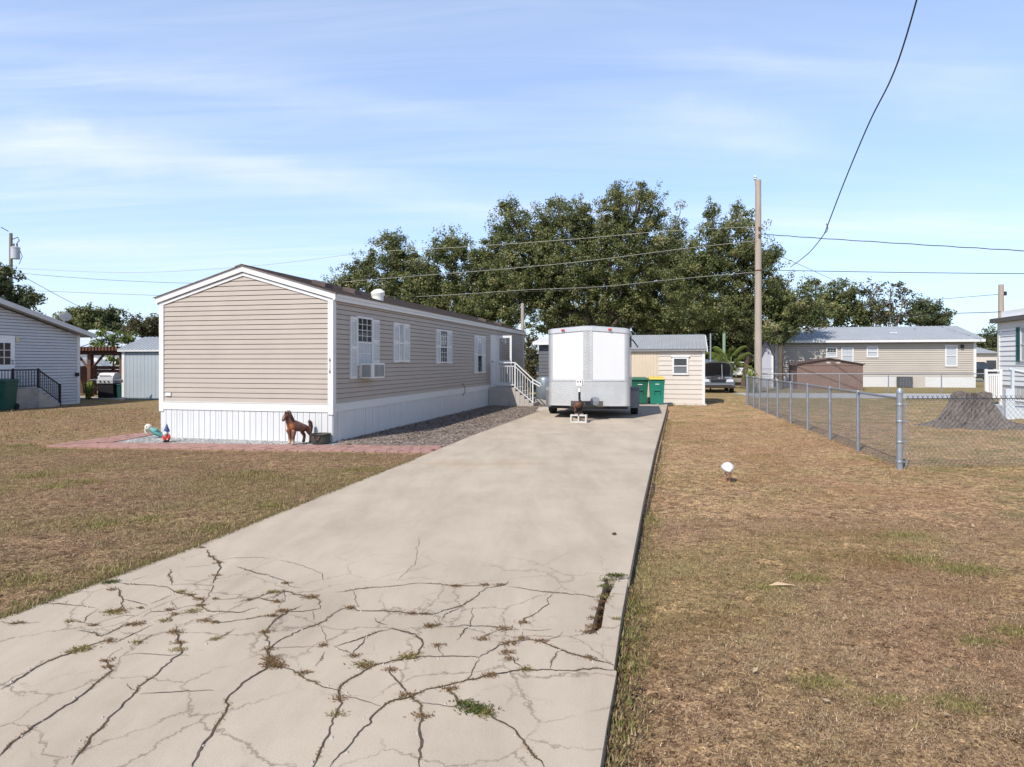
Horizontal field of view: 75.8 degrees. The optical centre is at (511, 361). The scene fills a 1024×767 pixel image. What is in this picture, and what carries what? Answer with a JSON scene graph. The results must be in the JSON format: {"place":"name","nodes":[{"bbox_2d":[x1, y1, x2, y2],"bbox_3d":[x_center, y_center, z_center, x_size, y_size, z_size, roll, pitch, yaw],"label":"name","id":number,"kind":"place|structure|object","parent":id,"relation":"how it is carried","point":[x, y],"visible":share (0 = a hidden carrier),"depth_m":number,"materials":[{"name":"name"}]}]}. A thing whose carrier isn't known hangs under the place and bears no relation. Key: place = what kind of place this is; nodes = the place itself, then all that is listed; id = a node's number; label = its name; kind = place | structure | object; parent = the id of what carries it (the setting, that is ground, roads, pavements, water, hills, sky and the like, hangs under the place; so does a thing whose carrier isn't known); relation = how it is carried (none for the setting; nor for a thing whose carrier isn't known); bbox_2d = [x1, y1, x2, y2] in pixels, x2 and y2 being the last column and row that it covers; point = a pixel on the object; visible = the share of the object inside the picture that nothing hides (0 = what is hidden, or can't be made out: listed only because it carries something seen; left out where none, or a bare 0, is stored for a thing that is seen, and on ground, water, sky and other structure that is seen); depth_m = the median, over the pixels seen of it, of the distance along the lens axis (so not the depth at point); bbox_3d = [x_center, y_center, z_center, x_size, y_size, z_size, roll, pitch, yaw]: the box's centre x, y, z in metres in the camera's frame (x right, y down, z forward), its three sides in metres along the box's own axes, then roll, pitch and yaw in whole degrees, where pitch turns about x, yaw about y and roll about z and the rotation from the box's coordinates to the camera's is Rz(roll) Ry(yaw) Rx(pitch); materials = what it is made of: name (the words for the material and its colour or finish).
{"place":"outdoors","nodes":[
{"label":"outdoors","id":0,"kind":"place"},
{"bbox_2d":[47,432,442,452],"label":"path","id":1,"kind":"structure","parent":0,"point":[110,442],"depth_m":13.21,"materials":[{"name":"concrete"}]},
{"bbox_2d":[0,404,666,766],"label":"driveway","id":2,"kind":"structure","parent":0,"point":[544,500],"depth_m":4.02,"materials":[{"name":"concrete"}]},
{"bbox_2d":[0,541,616,766],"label":"driveway cracks","id":3,"kind":"object","parent":2,"relation":"on","point":[370,720],"visible":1,"depth_m":3.46,"materials":[{"name":"concrete"}]},
{"bbox_2d":[9,549,611,763],"bbox_3d":[-1.319,1.626,3.928,3.786,0.008,2.629,0,0,17],"label":"crumbled concrete","id":4,"kind":"object","parent":2,"relation":"on","point":[347,752],"visible":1,"depth_m":3.60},
{"bbox_2d":[4,546,627,761],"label":"crack weeds","id":5,"kind":"object","parent":2,"relation":"on","point":[484,709],"visible":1,"depth_m":3.74,"materials":[{"name":"plant"}]},
{"bbox_2d":[570,413,587,422],"bbox_3d":[1.798,1.512,17.690,0.440,0.235,0.200,0,0,14],"label":"cinder block","id":6,"kind":"object","parent":2,"relation":"on","point":[579,421],"depth_m":17.61,"materials":[{"name":"concrete"}]},
{"bbox_2d":[546,326,638,416],"bbox_3d":[2.392,0.301,19.899,2.850,2.661,5.055,0,0,11],"label":"cargo trailer","id":7,"kind":"object","parent":2,"relation":"on","point":[589,367],"visible":1,"depth_m":18.70,"materials":[{"name":"metal"}]},
{"bbox_2d":[631,377,648,402],"bbox_3d":[4.949,1.113,25.697,0.680,1.033,0.813,0,0,3],"label":"wheeled bin","id":8,"kind":"object","parent":2,"relation":"on","point":[641,383],"visible":0.51,"depth_m":25.38,"materials":[{"name":"green plastic"}]},
{"bbox_2d":[648,376,664,403],"bbox_3d":[5.569,1.098,25.339,0.598,1.065,0.813,0,0,8],"label":"wheeled bin","id":9,"kind":"object","parent":2,"relation":"on","point":[656,388],"visible":0.98,"depth_m":25.03,"materials":[{"name":"green plastic"}]},
{"bbox_2d":[0,364,1023,766],"bbox_3d":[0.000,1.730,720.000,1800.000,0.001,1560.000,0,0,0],"label":"ground","id":10,"kind":"structure","parent":0,"point":[724,406],"depth_m":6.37,"materials":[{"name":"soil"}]},
{"bbox_2d":[0,379,19,409],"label":"wheeled bin","id":11,"kind":"object","parent":10,"relation":"on","point":[8,392],"visible":0.98,"depth_m":23.47,"materials":[{"name":"green plastic"}]},
{"bbox_2d":[1,227,22,296],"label":"utility pole","id":12,"kind":"object","parent":10,"relation":"on","point":[14,251],"visible":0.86,"depth_m":49.89,"materials":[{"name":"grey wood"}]},
{"bbox_2d":[0,262,47,313],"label":"broadleaf tree","id":13,"kind":"object","parent":10,"relation":"on","point":[22,296],"visible":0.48,"depth_m":47.60,"materials":[{"name":"green plant"}]},
{"bbox_2d":[7,388,59,409],"bbox_3d":[-18.394,1.353,23.985,0.770,0.754,3.617,0,0,14],"label":"concrete stoop","id":14,"kind":"object","parent":10,"relation":"on","point":[27,398],"visible":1,"depth_m":24.55,"materials":[{"name":"concrete"}]},
{"bbox_2d":[0,368,60,405],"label":"stair railing","id":15,"kind":"object","parent":14,"relation":"on","point":[39,371],"visible":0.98,"depth_m":24.80,"materials":[{"name":"metal"}]},
{"bbox_2d":[0,298,95,404],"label":"grey house","id":16,"kind":"structure","parent":10,"relation":"on","point":[45,344],"depth_m":25.70,"materials":[{"name":"blue"}]},
{"bbox_2d":[0,335,14,378],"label":"door","id":17,"kind":"structure","parent":16,"relation":"in","point":[7,343],"depth_m":24.35,"materials":[{"name":"white"}]},
{"bbox_2d":[58,311,71,321],"bbox_3d":[-18.474,-1.710,27.173,0.479,0.783,0.210,0,0,-38],"label":"satellite dish","id":18,"kind":"object","parent":16,"relation":"on","point":[64,316],"visible":0.94,"depth_m":27.14,"materials":[{"name":"metal"}]},
{"bbox_2d":[51,302,109,330],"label":"broadleaf tree","id":19,"kind":"object","parent":10,"relation":"on","point":[83,318],"visible":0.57,"depth_m":81.00,"materials":[{"name":"green plant"}]},
{"bbox_2d":[81,381,97,398],"bbox_3d":[-19.532,1.306,30.386,0.690,0.849,0.650,0,0,-29],"label":"corn plant","id":20,"kind":"object","parent":10,"relation":"on","point":[88,386],"visible":0.95,"depth_m":30.36,"materials":[{"name":"green plant"}]},
{"bbox_2d":[80,366,118,394],"bbox_3d":[-21.595,0.969,34.637,3.789,1.522,0.180,0,0,14],"label":"board fence","id":21,"kind":"object","parent":10,"relation":"on","point":[83,373],"visible":0.23,"depth_m":34.67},
{"bbox_2d":[80,347,121,396],"bbox_3d":[-20.876,0.501,34.156,5.193,2.458,4.300,0,0,14],"label":"pergola","id":22,"kind":"object","parent":10,"relation":"on","point":[90,353],"visible":0.34,"depth_m":32.27,"materials":[{"name":"wood"}]},
{"bbox_2d":[80,397,123,398],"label":"paving slab","id":23,"kind":"structure","parent":10,"relation":"on","point":[101,398],"depth_m":30.52,"materials":[{"name":"concrete"}]},
{"bbox_2d":[90,372,122,397],"bbox_3d":[-18.742,1.072,30.565,1.560,1.157,0.610,0,0,6],"label":"barbecue grill","id":24,"kind":"object","parent":23,"relation":"on","point":[108,381],"visible":0.98,"depth_m":30.36,"materials":[{"name":"black paint"}]},
{"bbox_2d":[115,384,121,397],"bbox_3d":[-18.172,1.380,30.662,0.572,0.700,0.572,0,0,0],"label":"trash can","id":25,"kind":"object","parent":23,"relation":"on","point":[118,390],"visible":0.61,"depth_m":30.44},
{"bbox_2d":[80,330,140,376],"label":"hip roof house","id":26,"kind":"structure","parent":10,"relation":"on","point":[84,342],"depth_m":53.64,"materials":[{"name":"white"}]},
{"bbox_2d":[91,304,131,335],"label":"broadleaf tree","id":27,"kind":"object","parent":10,"relation":"on","point":[114,322],"visible":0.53,"depth_m":83.10,"materials":[{"name":"green plant"}]},
{"bbox_2d":[88,326,139,369],"bbox_3d":[-24.103,-0.170,39.907,2.709,4.011,2.075,0,0,-35],"label":"young tree","id":28,"kind":"object","parent":10,"relation":"on","point":[124,338],"visible":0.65,"depth_m":39.78,"materials":[{"name":"green plant"}]},
{"bbox_2d":[117,336,158,399],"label":"grey shed","id":29,"kind":"structure","parent":10,"relation":"on","point":[140,368],"depth_m":30.19,"materials":[{"name":"metal"}]},
{"bbox_2d":[118,311,158,337],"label":"broadleaf tree","id":30,"kind":"object","parent":10,"relation":"on","point":[148,327],"visible":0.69,"depth_m":78.52,"materials":[{"name":"green plant"}]},
{"bbox_2d":[119,435,339,444],"bbox_3d":[-5.962,1.733,14.812,5.076,0.034,2.356,0,0,7],"label":"gravel bed","id":31,"kind":"object","parent":10,"relation":"on","point":[151,439],"visible":0.16,"depth_m":14.16,"materials":[{"name":"gravel"}]},
{"bbox_2d":[144,424,162,436],"bbox_3d":[-8.011,1.569,14.814,0.524,0.348,0.177,0,0,-8],"label":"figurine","id":32,"kind":"object","parent":31,"relation":"on","point":[154,430],"visible":0.88,"depth_m":14.76,"materials":[{"name":"teal ceramic"}]},
{"bbox_2d":[161,424,170,442],"bbox_3d":[-7.380,1.525,14.030,0.176,0.414,0.176,0,0,-30],"label":"garden gnome","id":33,"kind":"object","parent":31,"relation":"on","point":[166,437],"visible":1,"depth_m":14.01,"materials":[{"name":"ceramic"}]},
{"bbox_2d":[282,410,312,444],"bbox_3d":[-4.457,1.347,13.652,0.264,0.710,0.784,0,0,34],"label":"horse statue","id":34,"kind":"object","parent":31,"relation":"on","point":[293,425],"visible":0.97,"depth_m":13.52,"materials":[{"name":"brown paint"}]},
{"bbox_2d":[310,432,330,444],"bbox_3d":[-4.006,1.611,13.767,0.430,0.215,0.447,0,0,-6],"label":"cauldron","id":35,"kind":"object","parent":31,"relation":"on","point":[321,438],"visible":1,"depth_m":13.62,"materials":[{"name":"metal"}]},
{"bbox_2d":[153,264,525,442],"bbox_3d":[-3.478,-0.207,23.300,5.088,3.874,18.488,0,0,14],"label":"mobile home","id":36,"kind":"object","parent":10,"relation":"on","point":[247,352],"visible":0.95,"depth_m":14.74,"materials":[{"name":"beige plastic"}]},
{"bbox_2d":[356,316,372,365],"bbox_3d":[-3.443,-0.478,15.371,0.045,1.135,0.800,0,0,14],"label":"window","id":37,"kind":"structure","parent":36,"relation":"in","point":[364,324],"depth_m":15.37,"materials":[{"name":"white glass"}]},
{"bbox_2d":[358,363,384,378],"bbox_3d":[-3.292,0.206,15.400,0.410,0.356,0.630,0,0,14],"label":"air conditioner","id":38,"kind":"object","parent":36,"relation":"attached to","point":[371,370],"visible":0.98,"depth_m":15.12,"materials":[{"name":"white plastic"}]},
{"bbox_2d":[399,323,403,361],"bbox_3d":[-2.939,-0.509,17.430,0.045,1.020,0.347,0,0,14],"label":"window","id":39,"kind":"structure","parent":36,"relation":"in","point":[401,326],"depth_m":17.47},
{"bbox_2d":[441,330,447,362],"bbox_3d":[-2.149,-0.479,20.669,0.045,1.042,0.680,0,0,14],"label":"window","id":40,"kind":"structure","parent":36,"relation":"in","point":[444,333],"depth_m":20.75,"materials":[{"name":"white glass"}]},
{"bbox_2d":[478,336,482,372],"bbox_3d":[-1.200,-0.275,24.522,0.045,1.375,0.638,0,0,14],"label":"window","id":41,"kind":"structure","parent":36,"relation":"in","point":[480,338],"depth_m":24.63,"materials":[{"name":"white glass"}]},
{"bbox_2d":[491,337,496,383],"bbox_3d":[-0.704,-0.026,26.409,0.105,1.941,0.863,0,0,14],"label":"door","id":42,"kind":"structure","parent":36,"relation":"in","point":[493,339],"depth_m":26.52,"materials":[{"name":"metal"}]},
{"bbox_2d":[497,336,511,384],"bbox_3d":[-0.300,-0.061,26.832,0.598,2.011,0.030,0,0,14],"label":"storm door","id":43,"kind":"structure","parent":36,"relation":"in","point":[504,383],"depth_m":26.83,"materials":[{"name":"white plastic"}]},
{"bbox_2d":[320,225,441,306],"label":"oak tree","id":44,"kind":"object","parent":10,"relation":"on","point":[401,268],"visible":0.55,"depth_m":53.05,"materials":[{"name":"green plant"}]},
{"bbox_2d":[333,405,545,446],"bbox_3d":[-1.154,1.731,21.549,3.828,0.038,16.566,0,0,13],"label":"mulch bed","id":45,"kind":"object","parent":10,"relation":"on","point":[394,437],"visible":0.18,"depth_m":16.63,"materials":[{"name":"gravel"}]},
{"bbox_2d":[489,386,538,405],"bbox_3d":[0.141,1.378,26.229,1.785,0.745,1.553,0,0,14],"label":"concrete stoop","id":46,"kind":"object","parent":45,"relation":"on","point":[505,395],"visible":0.73,"depth_m":25.55,"materials":[{"name":"concrete"}]},
{"bbox_2d":[491,362,540,402],"bbox_3d":[0.166,0.818,25.475,1.996,1.624,0.048,0,0,14],"label":"stair railing","id":47,"kind":"object","parent":46,"relation":"on","point":[515,367],"visible":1,"depth_m":25.46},
{"bbox_2d":[404,223,536,340],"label":"oak tree","id":48,"kind":"object","parent":10,"relation":"on","point":[481,303],"visible":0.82,"depth_m":51.97,"materials":[{"name":"green plant"}]},
{"bbox_2d":[1,404,1008,714],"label":"fallen leaves","id":49,"kind":"object","parent":10,"relation":"on","point":[485,426],"visible":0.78,"depth_m":16.04,"materials":[{"name":"plant"}]},
{"bbox_2d":[521,303,524,384],"bbox_3d":[0.618,-0.748,38.500,0.251,5.356,0.258,0,0,0],"label":"wooden post","id":50,"kind":"object","parent":10,"relation":"on","point":[522,316],"visible":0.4,"depth_m":38.41,"materials":[{"name":"grey wood"}]},
{"bbox_2d":[525,366,538,392],"bbox_3d":[1.241,0.888,33.504,1.169,1.891,1.136,0,0,0],"label":"pale shrub","id":51,"kind":"object","parent":10,"relation":"on","point":[536,370],"visible":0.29,"depth_m":33.41,"materials":[{"name":"green plant"}]},
{"bbox_2d":[524,328,540,391],"bbox_3d":[1.176,-0.103,37.583,1.663,3.886,2.602,0,0,-13],"label":"olive bush","id":52,"kind":"object","parent":10,"relation":"on","point":[531,355],"visible":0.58,"depth_m":37.16,"materials":[{"name":"green plant"}]},
{"bbox_2d":[533,337,548,376],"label":"dark shed","id":53,"kind":"structure","parent":10,"relation":"on","point":[543,343],"depth_m":27.66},
{"bbox_2d":[535,376,548,404],"bbox_3d":[1.328,1.160,26.559,0.800,1.140,0.720,0,0,0],"label":"storage tank","id":54,"kind":"object","parent":10,"relation":"on","point":[540,398],"visible":0.66,"depth_m":26.26,"materials":[{"name":"metal"}]},
{"bbox_2d":[483,179,708,334],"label":"oak tree","id":55,"kind":"object","parent":10,"relation":"on","point":[627,303],"visible":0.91,"depth_m":53.90,"materials":[{"name":"green plant"}]},
{"bbox_2d":[530,303,711,346],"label":"broadleaf tree","id":56,"kind":"object","parent":10,"relation":"on","point":[636,331],"visible":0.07,"depth_m":69.65,"materials":[{"name":"green plant"}]},
{"bbox_2d":[630,410,668,585],"bbox_3d":[3.247,1.725,14.192,0.054,0.001,18.938,0,0,14],"label":"soil strip","id":57,"kind":"object","parent":10,"relation":"on","point":[648,507],"visible":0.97,"depth_m":7.84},
{"bbox_2d":[631,334,707,404],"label":"beige shed","id":58,"kind":"structure","parent":10,"relation":"on","point":[677,362],"depth_m":26.50,"materials":[{"name":"wood"}]},
{"bbox_2d":[631,351,658,401],"bbox_3d":[4.677,0.603,26.905,2.615,2.055,0.028,0,0,14],"label":"ribbed door","id":59,"kind":"structure","parent":58,"relation":"in","point":[643,363],"depth_m":26.72,"materials":[{"name":"metal"}]},
{"bbox_2d":[672,357,688,374],"bbox_3d":[6.750,0.167,26.383,0.633,0.716,0.055,0,0,14],"label":"window","id":60,"kind":"structure","parent":58,"relation":"in","point":[680,365],"depth_m":26.38,"materials":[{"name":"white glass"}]},
{"bbox_2d":[705,362,734,392],"bbox_3d":[11.853,0.858,38.503,1.810,1.737,4.775,0,0,12],"label":"parked car","id":61,"kind":"object","parent":10,"relation":"on","point":[717,374],"visible":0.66,"depth_m":36.97,"materials":[{"name":"silver metal"}]},
{"bbox_2d":[692,301,754,376],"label":"broadleaf tree","id":62,"kind":"object","parent":10,"relation":"on","point":[716,339],"visible":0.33,"depth_m":72.21,"materials":[{"name":"green plant"}]},
{"bbox_2d":[722,333,725,360],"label":"green pole","id":63,"kind":"object","parent":10,"relation":"on","point":[724,342],"visible":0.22,"depth_m":55.90,"materials":[{"name":"metal"}]},
{"bbox_2d":[721,462,733,481],"bbox_3d":[3.118,1.594,9.525,0.188,0.286,0.443,0,0,12],"label":"ibis","id":64,"kind":"object","parent":10,"relation":"on","point":[727,467],"visible":1,"depth_m":9.41,"materials":[{"name":"white"}]},
{"bbox_2d":[705,346,752,374],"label":"areca palm","id":65,"kind":"object","parent":10,"relation":"on","point":[718,358],"visible":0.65,"depth_m":42.24,"materials":[{"name":"green plant"}]},
{"bbox_2d":[729,362,753,377],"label":"parked suv","id":66,"kind":"object","parent":10,"relation":"on","point":[738,372],"visible":0.26,"depth_m":70.64,"materials":[{"name":"white paint"}]},
{"bbox_2d":[659,196,834,386],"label":"oak tree","id":67,"kind":"object","parent":10,"relation":"on","point":[782,306],"visible":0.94,"depth_m":45.13,"materials":[{"name":"green plant"}]},
{"bbox_2d":[738,369,757,392],"bbox_3d":[13.132,1.061,36.341,1.078,1.338,1.179,0,0,-42],"label":"vine","id":68,"kind":"object","parent":10,"relation":"on","point":[750,373],"visible":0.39,"depth_m":36.15,"materials":[{"name":"green plant"}]},
{"bbox_2d":[753,175,761,392],"bbox_3d":[13.915,-4.311,37.201,0.431,12.483,0.421,0,0,43],"label":"utility pole","id":69,"kind":"object","parent":10,"relation":"on","point":[758,314],"visible":0.95,"depth_m":37.05,"materials":[{"name":"brown wood"}]},
{"bbox_2d":[16,240,754,282],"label":"overhead wire","id":70,"kind":"object","parent":69,"relation":"attached to","point":[421,274],"visible":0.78,"depth_m":41.59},
{"bbox_2d":[18,226,755,272],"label":"overhead wire","id":71,"kind":"object","parent":69,"relation":"attached to","point":[396,250],"visible":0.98,"depth_m":41.99,"materials":[{"name":"metal"}]},
{"bbox_2d":[27,271,754,296],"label":"overhead wire","id":72,"kind":"object","parent":69,"relation":"attached to","point":[469,294],"visible":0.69,"depth_m":40.33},
{"bbox_2d":[347,240,757,281],"bbox_3d":[1.346,-6.023,40.055,25.724,1.638,0.024,0,0,14],"label":"overhead wire","id":73,"kind":"object","parent":69,"relation":"attached to","point":[553,264],"visible":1,"depth_m":39.76,"materials":[{"name":"metal"}]},
{"bbox_2d":[416,272,751,296],"bbox_3d":[3.882,-4.597,39.370,20.459,0.939,0.020,0,0,13],"label":"overhead wire","id":74,"kind":"object","parent":69,"relation":"attached to","point":[585,287],"visible":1,"depth_m":39.24,"materials":[{"name":"metal"}]},
{"bbox_2d":[761,234,1023,250],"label":"overhead wire","id":75,"kind":"object","parent":69,"relation":"attached to","point":[897,243],"visible":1,"depth_m":32.30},
{"bbox_2d":[761,269,1023,273],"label":"overhead wire","id":76,"kind":"object","parent":69,"relation":"attached to","point":[900,272],"visible":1,"depth_m":33.52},
{"bbox_2d":[762,341,774,387],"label":"annex shed","id":77,"kind":"structure","parent":10,"relation":"on","point":[768,355],"depth_m":43.90,"materials":[{"name":"white"}]},
{"bbox_2d":[762,322,800,386],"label":"young tree","id":78,"kind":"object","parent":10,"relation":"on","point":[781,341],"visible":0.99,"depth_m":43.39,"materials":[{"name":"plant"}]},
{"bbox_2d":[746,375,907,469],"bbox_3d":[7.867,1.103,18.439,0.184,1.355,16.132,0,0,11],"label":"chain link fence","id":79,"kind":"object","parent":10,"relation":"on","point":[899,404],"visible":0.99,"depth_m":14.07,"materials":[{"name":"metal"}]},
{"bbox_2d":[788,358,865,389],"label":"metal shed","id":80,"kind":"structure","parent":10,"relation":"on","point":[825,365],"depth_m":40.56,"materials":[{"name":"brown"}]},
{"bbox_2d":[799,277,890,327],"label":"broadleaf tree","id":81,"kind":"object","parent":10,"relation":"on","point":[845,311],"visible":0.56,"depth_m":76.93,"materials":[{"name":"plant"}]},
{"bbox_2d":[763,325,985,387],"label":"neighbour home","id":82,"kind":"object","parent":10,"relation":"on","point":[922,349],"visible":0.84,"depth_m":45.37,"materials":[{"name":"beige"}]},
{"bbox_2d":[826,347,836,356],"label":"window","id":83,"kind":"structure","parent":82,"relation":"in","point":[830,351],"depth_m":46.09,"materials":[{"name":"white glass"}]},
{"bbox_2d":[841,347,853,361],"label":"window","id":84,"kind":"structure","parent":82,"relation":"in","point":[847,353],"depth_m":45.84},
{"bbox_2d":[866,346,877,357],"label":"window","id":85,"kind":"structure","parent":82,"relation":"in","point":[871,351],"depth_m":45.48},
{"bbox_2d":[945,345,957,366],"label":"window","id":86,"kind":"structure","parent":82,"relation":"in","point":[951,351],"depth_m":44.32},
{"bbox_2d":[762,373,996,392],"bbox_3d":[20.924,1.192,36.750,14.551,1.176,0.058,0,0,14],"label":"chain link fence","id":87,"kind":"object","parent":10,"relation":"on","point":[876,381],"visible":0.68,"depth_m":36.90,"materials":[{"name":"metal"}]},
{"bbox_2d":[852,276,925,326],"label":"broadleaf tree","id":88,"kind":"object","parent":10,"relation":"on","point":[889,319],"visible":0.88,"depth_m":75.81,"materials":[{"name":"green plant"}]},
{"bbox_2d":[896,376,924,387],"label":"cooling unit","id":89,"kind":"object","parent":10,"relation":"on","point":[901,382],"visible":0.92,"depth_m":44.04,"materials":[{"name":"beige metal"}]},
{"bbox_2d":[899,291,956,325],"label":"broadleaf tree","id":90,"kind":"object","parent":10,"relation":"on","point":[936,317],"visible":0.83,"depth_m":76.24,"materials":[{"name":"green plant"}]},
{"bbox_2d":[905,395,1023,466],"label":"chain link fence","id":91,"kind":"object","parent":10,"relation":"on","point":[965,425],"visible":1,"depth_m":10.65,"materials":[{"name":"metal"}]},
{"bbox_2d":[911,391,1023,430],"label":"tree stump","id":92,"kind":"object","parent":10,"relation":"on","point":[971,412],"visible":0.76,"depth_m":17.21,"materials":[{"name":"grey wood"}]},
{"bbox_2d":[974,326,996,351],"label":"broadleaf tree","id":93,"kind":"object","parent":10,"relation":"on","point":[990,343],"visible":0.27,"depth_m":109.09,"materials":[{"name":"green plant"}]},
{"bbox_2d":[976,362,996,379],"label":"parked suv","id":94,"kind":"object","parent":10,"relation":"on","point":[981,367],"visible":0.06,"depth_m":57.54,"materials":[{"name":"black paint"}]},
{"bbox_2d":[984,369,1001,403],"bbox_3d":[16.424,1.000,22.449,0.511,1.501,0.080,0,0,14],"label":"porch railing","id":95,"kind":"object","parent":10,"relation":"on","point":[993,384],"visible":0.8,"depth_m":22.44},
{"bbox_2d":[988,284,1006,365],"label":"utility pole","id":96,"kind":"object","parent":10,"relation":"on","point":[1002,293],"visible":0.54,"depth_m":41.90,"materials":[{"name":"brown wood"}]},
{"bbox_2d":[867,311,1000,316],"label":"overhead wire","id":97,"kind":"object","parent":96,"relation":"attached to","point":[930,314],"visible":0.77,"depth_m":48.56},
{"bbox_2d":[894,294,997,302],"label":"overhead wire","id":98,"kind":"object","parent":96,"relation":"attached to","point":[948,298],"visible":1,"depth_m":49.85,"materials":[{"name":"metal"}]},
{"bbox_2d":[995,368,1023,418],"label":"stair rail","id":99,"kind":"object","parent":10,"relation":"on","point":[1007,403],"visible":0.8,"depth_m":19.88,"materials":[{"name":"white paint"}]},
{"bbox_2d":[0,0,1023,350],"label":"sky","id":100,"kind":"structure","parent":0,"point":[152,138],"materials":[{"name":"blue"}]},
{"bbox_2d":[735,393,949,397],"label":"road","id":101,"kind":"structure","parent":0,"point":[894,394],"depth_m":33.35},
{"bbox_2d":[791,0,916,266],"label":"overhead wire","id":102,"kind":"object","parent":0,"point":[869,121],"visible":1,"depth_m":17.03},
{"bbox_2d":[976,347,996,369],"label":"house","id":103,"kind":"structure","parent":0,"point":[989,357],"depth_m":77.75,"materials":[{"name":"beige"}]},
{"bbox_2d":[986,360,995,368],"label":"window","id":104,"kind":"structure","parent":103,"relation":"in","point":[992,363],"depth_m":77.58,"materials":[{"name":"grey glass"}]},
{"bbox_2d":[989,308,1023,403],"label":"white house","id":105,"kind":"structure","parent":0,"point":[1010,330],"depth_m":24.52,"materials":[{"name":"plastic"}]},
{"bbox_2d":[1020,327,1023,361],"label":"window","id":106,"kind":"structure","parent":105,"relation":"in","point":[1021,328],"depth_m":23.70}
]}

